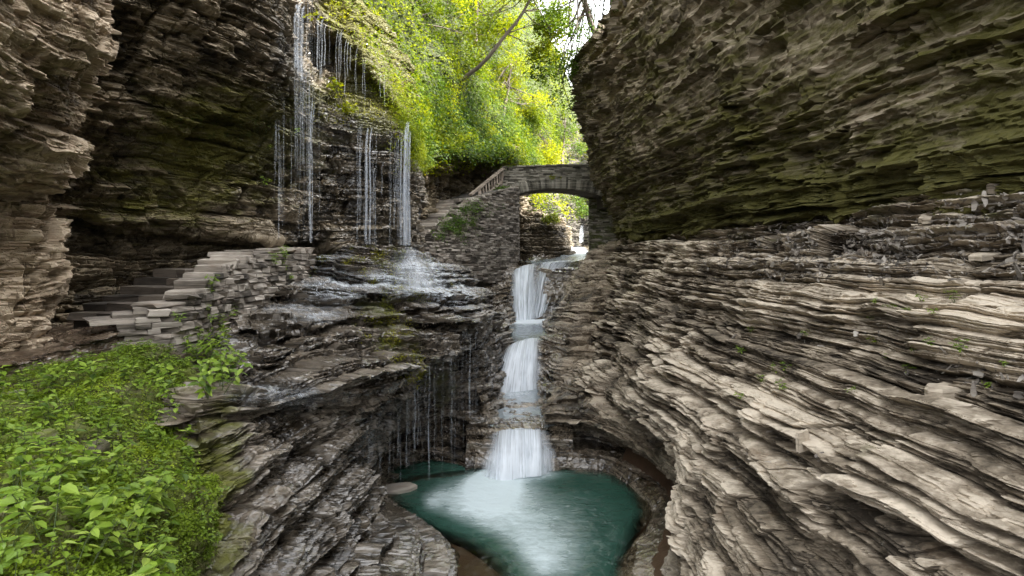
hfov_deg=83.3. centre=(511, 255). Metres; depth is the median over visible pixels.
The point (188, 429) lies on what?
leafy plant
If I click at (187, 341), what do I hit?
leafy plant
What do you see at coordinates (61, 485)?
leafy plant
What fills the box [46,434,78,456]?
leafy plant
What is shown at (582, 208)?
shrub
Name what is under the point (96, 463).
leafy plant
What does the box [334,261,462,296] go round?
water film
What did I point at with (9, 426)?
leafy plant
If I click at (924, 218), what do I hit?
rock slab
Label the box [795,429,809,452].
rock slab
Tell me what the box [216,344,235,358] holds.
leafy plant
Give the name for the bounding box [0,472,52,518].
leafy plant
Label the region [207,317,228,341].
leafy plant
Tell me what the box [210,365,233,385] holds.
leafy plant
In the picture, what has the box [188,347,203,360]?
leafy plant
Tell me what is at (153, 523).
leafy plant
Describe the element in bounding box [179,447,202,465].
leafy plant
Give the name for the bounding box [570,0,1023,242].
cliff
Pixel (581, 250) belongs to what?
waterfall
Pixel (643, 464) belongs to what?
pool bank
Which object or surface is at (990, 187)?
rock slab
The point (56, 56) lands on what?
cliff
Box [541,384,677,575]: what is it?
pool rim
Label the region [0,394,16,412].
leafy plant
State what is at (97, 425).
leafy plant
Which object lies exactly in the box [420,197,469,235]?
stone stairs
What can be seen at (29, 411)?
leafy plant
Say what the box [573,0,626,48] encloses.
slender tree
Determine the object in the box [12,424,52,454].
leafy plant
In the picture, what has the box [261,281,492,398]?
scree
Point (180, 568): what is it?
leafy plant
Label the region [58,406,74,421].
leafy plant
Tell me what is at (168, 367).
leafy plant
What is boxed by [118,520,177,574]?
leafy plant
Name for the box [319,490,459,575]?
rock shelf
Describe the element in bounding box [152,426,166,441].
leafy plant
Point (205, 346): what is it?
leafy plant
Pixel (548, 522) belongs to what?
pool water
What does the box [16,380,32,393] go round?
leafy plant
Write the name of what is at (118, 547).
leafy plant
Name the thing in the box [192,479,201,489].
leafy plant
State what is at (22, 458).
leafy plant
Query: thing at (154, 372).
leafy plant
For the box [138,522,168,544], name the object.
leafy plant
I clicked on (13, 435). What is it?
leafy plant
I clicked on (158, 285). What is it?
stone stairs
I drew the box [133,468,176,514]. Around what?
leafy plant
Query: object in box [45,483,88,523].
leafy plant
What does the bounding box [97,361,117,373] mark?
leafy plant
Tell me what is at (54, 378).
leafy plant
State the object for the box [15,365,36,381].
leafy plant
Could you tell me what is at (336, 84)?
shrub
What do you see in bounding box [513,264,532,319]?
waterfall
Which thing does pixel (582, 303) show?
stream bank
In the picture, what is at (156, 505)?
leafy plant
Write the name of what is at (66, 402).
leafy plant
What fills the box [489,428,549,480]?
waterfall
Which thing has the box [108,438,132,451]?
leafy plant
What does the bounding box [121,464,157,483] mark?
leafy plant
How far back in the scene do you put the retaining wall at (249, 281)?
12.61 m
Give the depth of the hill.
33.24 m
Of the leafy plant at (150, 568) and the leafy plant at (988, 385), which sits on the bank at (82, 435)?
the leafy plant at (150, 568)
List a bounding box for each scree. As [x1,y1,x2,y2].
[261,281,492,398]
[693,189,1023,285]
[717,317,1023,478]
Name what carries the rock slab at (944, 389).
on the cliff at (920, 483)
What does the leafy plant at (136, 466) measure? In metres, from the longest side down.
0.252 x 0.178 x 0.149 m
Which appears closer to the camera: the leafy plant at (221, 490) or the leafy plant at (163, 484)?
the leafy plant at (163, 484)
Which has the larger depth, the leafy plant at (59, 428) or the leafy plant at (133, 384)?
the leafy plant at (133, 384)
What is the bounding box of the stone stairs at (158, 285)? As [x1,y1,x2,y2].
[66,268,194,328]
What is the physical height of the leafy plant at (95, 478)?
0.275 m
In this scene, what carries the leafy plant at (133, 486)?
on the bank at (82, 435)
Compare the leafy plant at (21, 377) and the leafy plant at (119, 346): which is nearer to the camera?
the leafy plant at (21, 377)
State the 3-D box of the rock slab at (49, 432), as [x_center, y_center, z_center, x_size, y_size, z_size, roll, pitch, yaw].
[-5.207,2.040,6.327,0.396,0.188,0.246,-10,10,-28]
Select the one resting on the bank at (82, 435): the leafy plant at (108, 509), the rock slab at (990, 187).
the leafy plant at (108, 509)
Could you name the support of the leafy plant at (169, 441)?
on the bank at (82, 435)
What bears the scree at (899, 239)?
on the cliff at (920, 483)
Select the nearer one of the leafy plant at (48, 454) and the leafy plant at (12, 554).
the leafy plant at (12, 554)
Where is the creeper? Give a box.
[431,198,504,247]
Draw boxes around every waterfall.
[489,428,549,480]
[500,338,536,392]
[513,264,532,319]
[532,260,564,318]
[572,247,584,252]
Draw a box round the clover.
[0,340,222,575]
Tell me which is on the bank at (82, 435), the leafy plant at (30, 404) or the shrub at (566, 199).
the leafy plant at (30, 404)
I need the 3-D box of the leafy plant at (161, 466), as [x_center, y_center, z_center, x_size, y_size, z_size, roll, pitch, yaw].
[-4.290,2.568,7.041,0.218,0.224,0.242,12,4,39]
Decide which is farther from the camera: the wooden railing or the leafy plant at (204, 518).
the wooden railing
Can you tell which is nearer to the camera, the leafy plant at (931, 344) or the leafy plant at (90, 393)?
the leafy plant at (931, 344)
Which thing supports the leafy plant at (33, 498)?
on the bank at (82, 435)
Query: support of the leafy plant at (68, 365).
on the bank at (82, 435)
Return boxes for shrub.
[303,0,323,20]
[325,77,357,114]
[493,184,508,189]
[523,206,561,224]
[559,194,577,210]
[567,196,588,220]
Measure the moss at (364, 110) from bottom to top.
2.411 m
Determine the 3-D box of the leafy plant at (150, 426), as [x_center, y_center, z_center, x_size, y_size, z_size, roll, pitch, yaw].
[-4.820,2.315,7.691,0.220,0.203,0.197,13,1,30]
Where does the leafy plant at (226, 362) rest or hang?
on the rock shelf at (303, 476)
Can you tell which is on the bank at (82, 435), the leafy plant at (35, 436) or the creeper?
the leafy plant at (35, 436)
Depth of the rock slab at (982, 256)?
7.55 m
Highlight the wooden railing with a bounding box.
[469,167,504,195]
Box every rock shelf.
[151,242,513,575]
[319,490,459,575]
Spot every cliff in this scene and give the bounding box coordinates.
[0,0,120,354]
[48,0,428,325]
[420,138,531,224]
[519,208,575,260]
[527,117,588,247]
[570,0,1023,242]
[574,189,1023,575]
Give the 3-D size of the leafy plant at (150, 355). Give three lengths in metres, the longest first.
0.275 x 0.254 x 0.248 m
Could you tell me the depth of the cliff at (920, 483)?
8.17 m
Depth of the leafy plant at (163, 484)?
6.24 m
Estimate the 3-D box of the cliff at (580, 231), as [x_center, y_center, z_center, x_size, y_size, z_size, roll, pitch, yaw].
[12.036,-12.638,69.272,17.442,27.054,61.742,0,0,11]
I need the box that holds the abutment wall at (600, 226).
[588,197,616,250]
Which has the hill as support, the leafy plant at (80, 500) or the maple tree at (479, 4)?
the maple tree at (479, 4)
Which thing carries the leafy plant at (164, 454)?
on the bank at (82, 435)
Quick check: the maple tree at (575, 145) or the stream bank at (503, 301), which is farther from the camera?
the maple tree at (575, 145)
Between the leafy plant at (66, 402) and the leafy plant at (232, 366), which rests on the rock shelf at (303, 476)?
the leafy plant at (232, 366)
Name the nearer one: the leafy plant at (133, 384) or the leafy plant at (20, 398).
the leafy plant at (20, 398)
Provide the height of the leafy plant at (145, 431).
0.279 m
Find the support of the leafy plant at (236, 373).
on the rock shelf at (303, 476)
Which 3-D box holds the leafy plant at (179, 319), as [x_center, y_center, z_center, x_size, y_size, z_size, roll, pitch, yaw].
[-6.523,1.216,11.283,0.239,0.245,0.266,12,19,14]
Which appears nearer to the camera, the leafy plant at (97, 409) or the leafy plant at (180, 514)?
the leafy plant at (180, 514)
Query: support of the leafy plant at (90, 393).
on the bank at (82, 435)
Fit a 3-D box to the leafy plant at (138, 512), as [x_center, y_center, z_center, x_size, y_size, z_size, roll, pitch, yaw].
[-3.239,2.238,4.775,0.515,0.446,0.292,0,0,-39]
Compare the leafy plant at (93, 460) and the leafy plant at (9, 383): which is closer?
the leafy plant at (93, 460)
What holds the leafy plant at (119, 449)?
on the bank at (82, 435)
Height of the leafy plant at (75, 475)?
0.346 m
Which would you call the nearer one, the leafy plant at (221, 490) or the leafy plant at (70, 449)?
the leafy plant at (70, 449)
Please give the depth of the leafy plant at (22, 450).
5.20 m
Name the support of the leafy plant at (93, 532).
on the bank at (82, 435)
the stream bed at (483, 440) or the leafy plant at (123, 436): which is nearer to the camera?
the leafy plant at (123, 436)
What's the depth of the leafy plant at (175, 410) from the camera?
8.02 m
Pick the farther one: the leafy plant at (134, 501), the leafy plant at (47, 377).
the leafy plant at (47, 377)
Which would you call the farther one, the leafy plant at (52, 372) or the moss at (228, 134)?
the moss at (228, 134)
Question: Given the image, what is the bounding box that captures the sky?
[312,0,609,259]
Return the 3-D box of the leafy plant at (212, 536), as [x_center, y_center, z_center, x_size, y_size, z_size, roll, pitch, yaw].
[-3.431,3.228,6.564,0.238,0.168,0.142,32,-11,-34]
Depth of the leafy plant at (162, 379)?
8.68 m
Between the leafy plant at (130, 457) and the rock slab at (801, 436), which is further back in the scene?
the rock slab at (801, 436)
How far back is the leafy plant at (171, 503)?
5.82 m
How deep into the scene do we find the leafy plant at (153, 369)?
8.97 m
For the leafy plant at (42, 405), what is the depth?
6.72 m
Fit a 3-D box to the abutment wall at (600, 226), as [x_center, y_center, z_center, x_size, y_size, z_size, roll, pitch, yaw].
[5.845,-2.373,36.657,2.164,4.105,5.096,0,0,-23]
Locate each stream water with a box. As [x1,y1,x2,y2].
[489,388,554,427]
[509,319,546,341]
[528,251,585,263]
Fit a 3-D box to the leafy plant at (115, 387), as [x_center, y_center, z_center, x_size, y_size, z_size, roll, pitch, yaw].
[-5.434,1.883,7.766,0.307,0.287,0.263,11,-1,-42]
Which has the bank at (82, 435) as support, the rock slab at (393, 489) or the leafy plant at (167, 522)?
the leafy plant at (167, 522)
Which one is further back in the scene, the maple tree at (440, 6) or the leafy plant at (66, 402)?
the maple tree at (440, 6)
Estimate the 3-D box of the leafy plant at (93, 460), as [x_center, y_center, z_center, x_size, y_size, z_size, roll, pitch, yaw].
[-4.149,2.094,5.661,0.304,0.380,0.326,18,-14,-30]
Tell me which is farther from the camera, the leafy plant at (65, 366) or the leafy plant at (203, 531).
the leafy plant at (65, 366)
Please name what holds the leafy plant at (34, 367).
on the bank at (82, 435)
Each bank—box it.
[0,346,219,575]
[471,258,522,424]
[536,241,616,416]
[622,447,673,575]
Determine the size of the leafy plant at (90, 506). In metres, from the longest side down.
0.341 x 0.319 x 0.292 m
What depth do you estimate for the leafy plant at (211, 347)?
10.64 m
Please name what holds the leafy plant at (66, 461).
on the bank at (82, 435)
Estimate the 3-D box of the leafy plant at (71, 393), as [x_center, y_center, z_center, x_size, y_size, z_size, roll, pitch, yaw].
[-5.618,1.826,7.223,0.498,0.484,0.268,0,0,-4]
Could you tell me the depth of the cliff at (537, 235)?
38.20 m
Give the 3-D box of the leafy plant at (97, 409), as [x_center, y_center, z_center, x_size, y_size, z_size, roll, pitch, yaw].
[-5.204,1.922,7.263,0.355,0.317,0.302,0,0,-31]
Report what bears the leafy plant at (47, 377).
on the bank at (82, 435)
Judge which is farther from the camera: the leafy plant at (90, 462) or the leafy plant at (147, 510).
the leafy plant at (90, 462)
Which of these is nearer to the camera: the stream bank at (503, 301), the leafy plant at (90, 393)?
the leafy plant at (90, 393)
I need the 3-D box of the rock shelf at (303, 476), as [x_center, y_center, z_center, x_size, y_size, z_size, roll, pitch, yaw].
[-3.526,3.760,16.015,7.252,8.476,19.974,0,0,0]
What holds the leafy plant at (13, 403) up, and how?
on the bank at (82, 435)
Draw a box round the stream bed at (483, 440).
[457,245,588,472]
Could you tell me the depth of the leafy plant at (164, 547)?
4.81 m
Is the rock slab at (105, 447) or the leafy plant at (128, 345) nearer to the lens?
the rock slab at (105, 447)
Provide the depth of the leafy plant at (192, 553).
6.09 m
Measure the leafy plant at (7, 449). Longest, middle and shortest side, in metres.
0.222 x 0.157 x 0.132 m
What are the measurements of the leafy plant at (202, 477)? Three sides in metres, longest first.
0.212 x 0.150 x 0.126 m
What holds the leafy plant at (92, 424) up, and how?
on the bank at (82, 435)
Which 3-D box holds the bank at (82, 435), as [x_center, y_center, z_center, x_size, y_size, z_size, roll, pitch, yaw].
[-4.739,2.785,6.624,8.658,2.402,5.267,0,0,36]
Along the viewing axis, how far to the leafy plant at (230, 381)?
9.48 m
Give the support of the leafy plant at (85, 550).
on the bank at (82, 435)
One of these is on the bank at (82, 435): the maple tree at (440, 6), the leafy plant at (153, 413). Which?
the leafy plant at (153, 413)
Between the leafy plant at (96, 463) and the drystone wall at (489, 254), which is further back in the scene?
the drystone wall at (489, 254)
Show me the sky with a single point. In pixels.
(606, 4)
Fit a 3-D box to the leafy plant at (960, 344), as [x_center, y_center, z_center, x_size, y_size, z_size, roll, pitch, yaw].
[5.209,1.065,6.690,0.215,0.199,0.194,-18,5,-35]
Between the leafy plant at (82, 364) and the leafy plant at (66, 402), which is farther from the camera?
the leafy plant at (82, 364)
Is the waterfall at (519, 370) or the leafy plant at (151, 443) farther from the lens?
the waterfall at (519, 370)
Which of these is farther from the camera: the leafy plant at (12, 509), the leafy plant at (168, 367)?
the leafy plant at (168, 367)
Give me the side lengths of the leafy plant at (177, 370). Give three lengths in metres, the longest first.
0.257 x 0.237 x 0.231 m
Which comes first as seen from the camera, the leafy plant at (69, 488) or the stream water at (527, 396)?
the leafy plant at (69, 488)
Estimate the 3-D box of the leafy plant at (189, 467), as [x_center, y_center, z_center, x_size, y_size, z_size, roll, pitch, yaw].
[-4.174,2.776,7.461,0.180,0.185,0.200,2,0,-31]
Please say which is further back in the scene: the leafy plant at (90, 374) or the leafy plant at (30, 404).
the leafy plant at (90, 374)
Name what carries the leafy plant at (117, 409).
on the bank at (82, 435)
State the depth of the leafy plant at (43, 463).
5.08 m
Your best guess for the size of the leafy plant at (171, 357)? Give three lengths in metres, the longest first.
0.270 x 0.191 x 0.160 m
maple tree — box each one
[397,0,480,47]
[444,0,481,45]
[453,0,573,86]
[465,0,527,45]
[485,44,559,121]
[521,102,566,164]
[552,106,587,163]
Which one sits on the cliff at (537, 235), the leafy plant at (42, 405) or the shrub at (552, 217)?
the shrub at (552, 217)
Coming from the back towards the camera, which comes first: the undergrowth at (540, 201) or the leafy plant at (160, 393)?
the undergrowth at (540, 201)
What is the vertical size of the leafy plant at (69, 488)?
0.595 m
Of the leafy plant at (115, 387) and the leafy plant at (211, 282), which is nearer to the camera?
the leafy plant at (115, 387)
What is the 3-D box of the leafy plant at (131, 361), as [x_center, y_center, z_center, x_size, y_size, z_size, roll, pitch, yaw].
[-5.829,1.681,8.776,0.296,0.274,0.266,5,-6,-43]
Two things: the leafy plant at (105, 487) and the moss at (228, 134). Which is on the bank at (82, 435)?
the leafy plant at (105, 487)
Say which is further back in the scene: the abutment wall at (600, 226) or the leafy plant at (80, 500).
the abutment wall at (600, 226)
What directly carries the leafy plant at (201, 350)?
on the rock shelf at (303, 476)
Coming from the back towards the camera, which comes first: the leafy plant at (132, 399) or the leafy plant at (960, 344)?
the leafy plant at (132, 399)
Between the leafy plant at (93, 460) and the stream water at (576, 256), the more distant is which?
the stream water at (576, 256)
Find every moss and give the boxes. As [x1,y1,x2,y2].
[0,345,219,575]
[112,86,375,193]
[307,83,404,135]
[310,245,485,397]
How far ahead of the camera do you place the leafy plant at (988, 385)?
6.50 m
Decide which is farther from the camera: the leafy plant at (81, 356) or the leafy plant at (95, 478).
the leafy plant at (81, 356)
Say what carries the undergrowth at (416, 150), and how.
attached to the cliff at (209, 62)
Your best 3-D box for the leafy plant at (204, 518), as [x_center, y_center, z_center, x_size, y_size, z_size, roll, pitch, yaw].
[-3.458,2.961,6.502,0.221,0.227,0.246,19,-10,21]
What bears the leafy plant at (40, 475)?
on the bank at (82, 435)
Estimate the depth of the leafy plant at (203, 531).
6.38 m
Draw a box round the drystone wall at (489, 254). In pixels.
[422,185,519,286]
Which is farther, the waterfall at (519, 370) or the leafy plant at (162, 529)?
the waterfall at (519, 370)
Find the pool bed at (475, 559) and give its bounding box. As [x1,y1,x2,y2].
[404,470,648,575]
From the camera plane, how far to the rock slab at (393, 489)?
14.66 m
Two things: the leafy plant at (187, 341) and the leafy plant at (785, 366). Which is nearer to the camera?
the leafy plant at (785, 366)
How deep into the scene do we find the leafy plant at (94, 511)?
4.53 m
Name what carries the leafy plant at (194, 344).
on the rock shelf at (303, 476)
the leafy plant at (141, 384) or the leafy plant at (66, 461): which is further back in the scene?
the leafy plant at (141, 384)
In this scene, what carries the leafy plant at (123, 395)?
on the bank at (82, 435)
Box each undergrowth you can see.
[325,0,434,175]
[366,0,576,168]
[422,130,537,176]
[524,121,588,220]
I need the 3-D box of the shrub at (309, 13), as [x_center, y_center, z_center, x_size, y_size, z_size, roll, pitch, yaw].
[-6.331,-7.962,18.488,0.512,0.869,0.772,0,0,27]
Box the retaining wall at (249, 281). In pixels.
[83,247,316,359]
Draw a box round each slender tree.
[535,0,595,123]
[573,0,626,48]
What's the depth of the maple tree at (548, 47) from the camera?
31.47 m
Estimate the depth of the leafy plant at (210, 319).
12.24 m
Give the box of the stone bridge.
[497,163,607,209]
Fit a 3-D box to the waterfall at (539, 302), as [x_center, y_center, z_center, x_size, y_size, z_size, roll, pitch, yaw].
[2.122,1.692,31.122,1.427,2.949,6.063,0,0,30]
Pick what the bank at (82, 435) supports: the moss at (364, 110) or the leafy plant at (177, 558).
the leafy plant at (177, 558)
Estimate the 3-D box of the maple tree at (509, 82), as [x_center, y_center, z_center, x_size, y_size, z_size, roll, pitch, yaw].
[0.098,-11.357,39.094,3.883,5.548,8.564,0,0,28]
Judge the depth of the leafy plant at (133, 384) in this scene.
8.16 m
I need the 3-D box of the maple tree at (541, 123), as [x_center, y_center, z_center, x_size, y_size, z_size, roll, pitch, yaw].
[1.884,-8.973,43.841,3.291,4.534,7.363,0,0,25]
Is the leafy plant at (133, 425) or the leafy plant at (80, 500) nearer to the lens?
the leafy plant at (80, 500)
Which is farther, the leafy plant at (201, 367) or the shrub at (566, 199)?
the shrub at (566, 199)
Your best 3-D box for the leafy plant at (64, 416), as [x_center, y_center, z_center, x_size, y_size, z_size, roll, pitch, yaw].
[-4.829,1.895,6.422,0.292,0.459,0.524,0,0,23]
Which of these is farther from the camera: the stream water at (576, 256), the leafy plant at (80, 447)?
the stream water at (576, 256)
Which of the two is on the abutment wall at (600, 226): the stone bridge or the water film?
the stone bridge
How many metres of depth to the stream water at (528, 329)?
25.13 m
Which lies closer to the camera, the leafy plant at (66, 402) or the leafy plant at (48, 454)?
the leafy plant at (48, 454)
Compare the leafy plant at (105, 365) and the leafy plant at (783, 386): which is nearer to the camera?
the leafy plant at (105, 365)
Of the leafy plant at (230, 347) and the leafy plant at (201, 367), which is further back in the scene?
the leafy plant at (230, 347)
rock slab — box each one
[16,428,60,447]
[83,439,110,455]
[386,482,417,496]
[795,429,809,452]
[918,212,932,223]
[924,382,965,399]
[968,252,1001,260]
[986,183,999,193]
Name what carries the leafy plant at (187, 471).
on the bank at (82, 435)
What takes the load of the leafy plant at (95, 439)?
on the bank at (82, 435)
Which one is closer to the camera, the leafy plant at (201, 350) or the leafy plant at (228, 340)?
the leafy plant at (201, 350)
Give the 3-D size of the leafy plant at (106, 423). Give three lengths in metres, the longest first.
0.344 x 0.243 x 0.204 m
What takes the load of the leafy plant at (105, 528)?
on the bank at (82, 435)
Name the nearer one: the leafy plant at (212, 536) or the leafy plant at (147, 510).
the leafy plant at (147, 510)
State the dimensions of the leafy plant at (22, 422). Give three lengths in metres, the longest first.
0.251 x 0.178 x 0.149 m
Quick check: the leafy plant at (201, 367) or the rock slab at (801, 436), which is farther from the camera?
the leafy plant at (201, 367)
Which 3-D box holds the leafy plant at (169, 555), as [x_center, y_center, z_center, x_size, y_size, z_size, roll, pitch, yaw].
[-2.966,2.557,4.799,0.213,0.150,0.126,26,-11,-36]
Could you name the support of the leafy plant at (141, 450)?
on the bank at (82, 435)
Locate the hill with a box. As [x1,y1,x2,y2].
[363,0,576,165]
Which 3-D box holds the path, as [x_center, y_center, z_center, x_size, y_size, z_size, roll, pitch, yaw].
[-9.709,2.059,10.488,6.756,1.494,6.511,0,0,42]
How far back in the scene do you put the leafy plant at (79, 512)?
4.70 m
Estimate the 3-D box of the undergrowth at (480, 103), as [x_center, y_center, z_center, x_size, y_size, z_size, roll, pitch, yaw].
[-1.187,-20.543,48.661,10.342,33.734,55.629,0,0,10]
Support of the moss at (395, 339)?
on the rock shelf at (303, 476)
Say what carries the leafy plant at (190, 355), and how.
on the rock shelf at (303, 476)
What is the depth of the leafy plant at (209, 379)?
8.39 m
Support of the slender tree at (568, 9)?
on the cliff at (694, 117)
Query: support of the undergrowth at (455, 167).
on the hill
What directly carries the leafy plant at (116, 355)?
on the bank at (82, 435)
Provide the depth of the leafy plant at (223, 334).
11.18 m
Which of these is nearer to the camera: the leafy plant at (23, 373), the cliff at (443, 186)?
the leafy plant at (23, 373)
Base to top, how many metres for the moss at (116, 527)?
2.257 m
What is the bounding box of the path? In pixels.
[0,321,123,375]
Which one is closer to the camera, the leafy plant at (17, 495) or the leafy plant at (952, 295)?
the leafy plant at (17, 495)
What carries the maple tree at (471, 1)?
on the hill
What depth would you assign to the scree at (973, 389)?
6.69 m
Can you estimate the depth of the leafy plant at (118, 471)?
5.96 m
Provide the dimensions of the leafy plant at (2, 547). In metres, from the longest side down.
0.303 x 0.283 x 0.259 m
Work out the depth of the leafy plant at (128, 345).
9.94 m
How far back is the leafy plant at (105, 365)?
8.28 m
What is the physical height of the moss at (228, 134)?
4.396 m
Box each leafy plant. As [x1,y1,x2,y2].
[0,365,12,390]
[0,381,10,398]
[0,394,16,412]
[0,394,34,419]
[0,416,20,436]
[0,443,14,457]
[0,446,42,485]
[0,464,61,514]
[0,471,81,558]
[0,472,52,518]
[0,515,35,553]
[0,543,51,575]
[0,544,26,574]
[4,489,65,534]
[6,428,33,444]
[9,389,37,404]
[9,443,43,484]
[10,373,35,385]
[10,421,26,433]
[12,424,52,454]
[14,407,42,422]
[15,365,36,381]
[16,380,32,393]
[18,461,64,496]
[19,458,49,492]
[20,400,39,409]
[23,361,41,375]
[23,422,41,432]
[24,428,85,460]
[27,394,57,425]
[32,438,65,462]
[32,446,91,494]
[35,368,61,393]
[37,365,56,381]
[37,520,107,575]
[40,404,65,420]
[43,481,70,495]
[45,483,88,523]
[46,382,83,411]
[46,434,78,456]
[47,446,90,481]
[51,406,106,441]
[52,357,86,386]
[53,362,75,372]
[53,373,71,385]
[53,424,63,430]
[53,433,95,469]
[58,397,75,406]
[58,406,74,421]
[58,468,84,499]
[59,358,82,373]
[62,483,122,524]
[64,494,93,521]
[65,520,103,554]
[67,491,108,520]
[72,487,131,542]
[74,350,88,364]
[76,358,105,384]
[76,468,110,493]
[77,450,110,474]
[77,450,110,483]
[79,382,96,396]
[79,496,115,520]
[82,395,115,416]
[82,414,103,425]
[83,500,154,550]
[84,449,104,467]
[86,413,122,439]
[89,512,128,564]
[90,362,111,374]
[90,430,117,444]
[93,485,114,507]
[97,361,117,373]
[97,385,120,402]
[98,530,136,569]
[99,415,118,433]
[103,399,131,420]
[103,442,137,473]
[107,462,134,482]
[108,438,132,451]
[112,343,126,352]
[112,481,151,516]
[113,353,127,362]
[116,392,129,403]
[117,340,133,352]
[117,363,137,380]
[117,380,135,397]
[118,421,138,434]
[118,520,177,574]
[119,431,132,442]
[120,357,138,369]
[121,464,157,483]
[123,409,133,423]
[124,480,164,542]
[126,451,135,462]
[129,460,141,473]
[129,558,178,575]
[130,398,147,411]
[130,516,179,541]
[131,500,161,520]
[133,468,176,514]
[134,379,172,399]
[136,424,153,442]
[137,359,178,392]
[138,447,144,456]
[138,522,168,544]
[139,469,195,511]
[141,349,157,362]
[141,360,167,386]
[143,421,155,432]
[143,437,159,448]
[143,487,167,518]
[144,540,175,567]
[145,401,184,428]
[145,402,168,420]
[145,553,170,566]
[149,520,161,530]
[150,367,171,387]
[151,343,159,350]
[151,383,176,402]
[151,454,171,468]
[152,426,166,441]
[156,483,174,492]
[157,449,170,461]
[159,374,182,392]
[161,511,184,529]
[162,435,177,445]
[163,354,179,362]
[172,311,186,321]
[173,368,185,378]
[173,547,185,560]
[174,425,194,440]
[174,555,185,571]
[178,465,195,481]
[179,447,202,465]
[180,335,192,354]
[182,347,200,364]
[183,462,197,472]
[186,340,203,353]
[187,367,219,399]
[187,547,197,558]
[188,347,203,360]
[190,486,211,504]
[192,358,216,379]
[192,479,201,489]
[196,474,211,483]
[196,506,218,522]
[197,341,211,355]
[197,344,218,365]
[198,329,228,352]
[198,526,217,540]
[204,274,219,287]
[205,340,220,359]
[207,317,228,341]
[207,358,226,381]
[207,532,222,543]
[208,313,217,321]
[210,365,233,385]
[212,350,234,379]
[213,353,252,393]
[213,486,229,495]
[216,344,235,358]
[219,325,232,345]
[219,372,238,384]
[221,343,245,365]
[225,352,246,368]
[774,379,786,391]
[779,362,791,372]
[922,336,935,345]
[943,290,959,302]
[951,338,968,355]
[981,380,990,387]
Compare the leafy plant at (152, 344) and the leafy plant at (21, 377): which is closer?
the leafy plant at (21, 377)
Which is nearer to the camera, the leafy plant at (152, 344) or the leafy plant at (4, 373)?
the leafy plant at (4, 373)
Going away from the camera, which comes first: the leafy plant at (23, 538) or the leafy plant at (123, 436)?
the leafy plant at (23, 538)
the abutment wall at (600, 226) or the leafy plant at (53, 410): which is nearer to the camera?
the leafy plant at (53, 410)
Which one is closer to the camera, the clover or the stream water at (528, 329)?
the clover
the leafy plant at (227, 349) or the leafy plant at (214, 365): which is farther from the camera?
the leafy plant at (227, 349)
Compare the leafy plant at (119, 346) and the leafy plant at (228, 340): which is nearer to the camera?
the leafy plant at (119, 346)
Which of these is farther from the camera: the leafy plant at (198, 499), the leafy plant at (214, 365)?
the leafy plant at (214, 365)
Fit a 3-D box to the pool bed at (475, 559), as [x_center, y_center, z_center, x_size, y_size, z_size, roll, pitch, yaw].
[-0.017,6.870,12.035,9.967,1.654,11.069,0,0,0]
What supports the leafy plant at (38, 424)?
on the bank at (82, 435)
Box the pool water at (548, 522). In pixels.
[390,460,639,575]
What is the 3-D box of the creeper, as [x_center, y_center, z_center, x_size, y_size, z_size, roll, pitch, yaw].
[-2.165,-1.662,27.984,0.763,2.817,5.284,0,0,40]
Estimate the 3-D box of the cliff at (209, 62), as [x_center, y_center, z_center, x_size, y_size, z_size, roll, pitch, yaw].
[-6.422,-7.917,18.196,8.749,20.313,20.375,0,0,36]
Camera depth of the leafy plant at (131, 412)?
7.66 m
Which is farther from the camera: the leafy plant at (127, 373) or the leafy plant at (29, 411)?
the leafy plant at (127, 373)

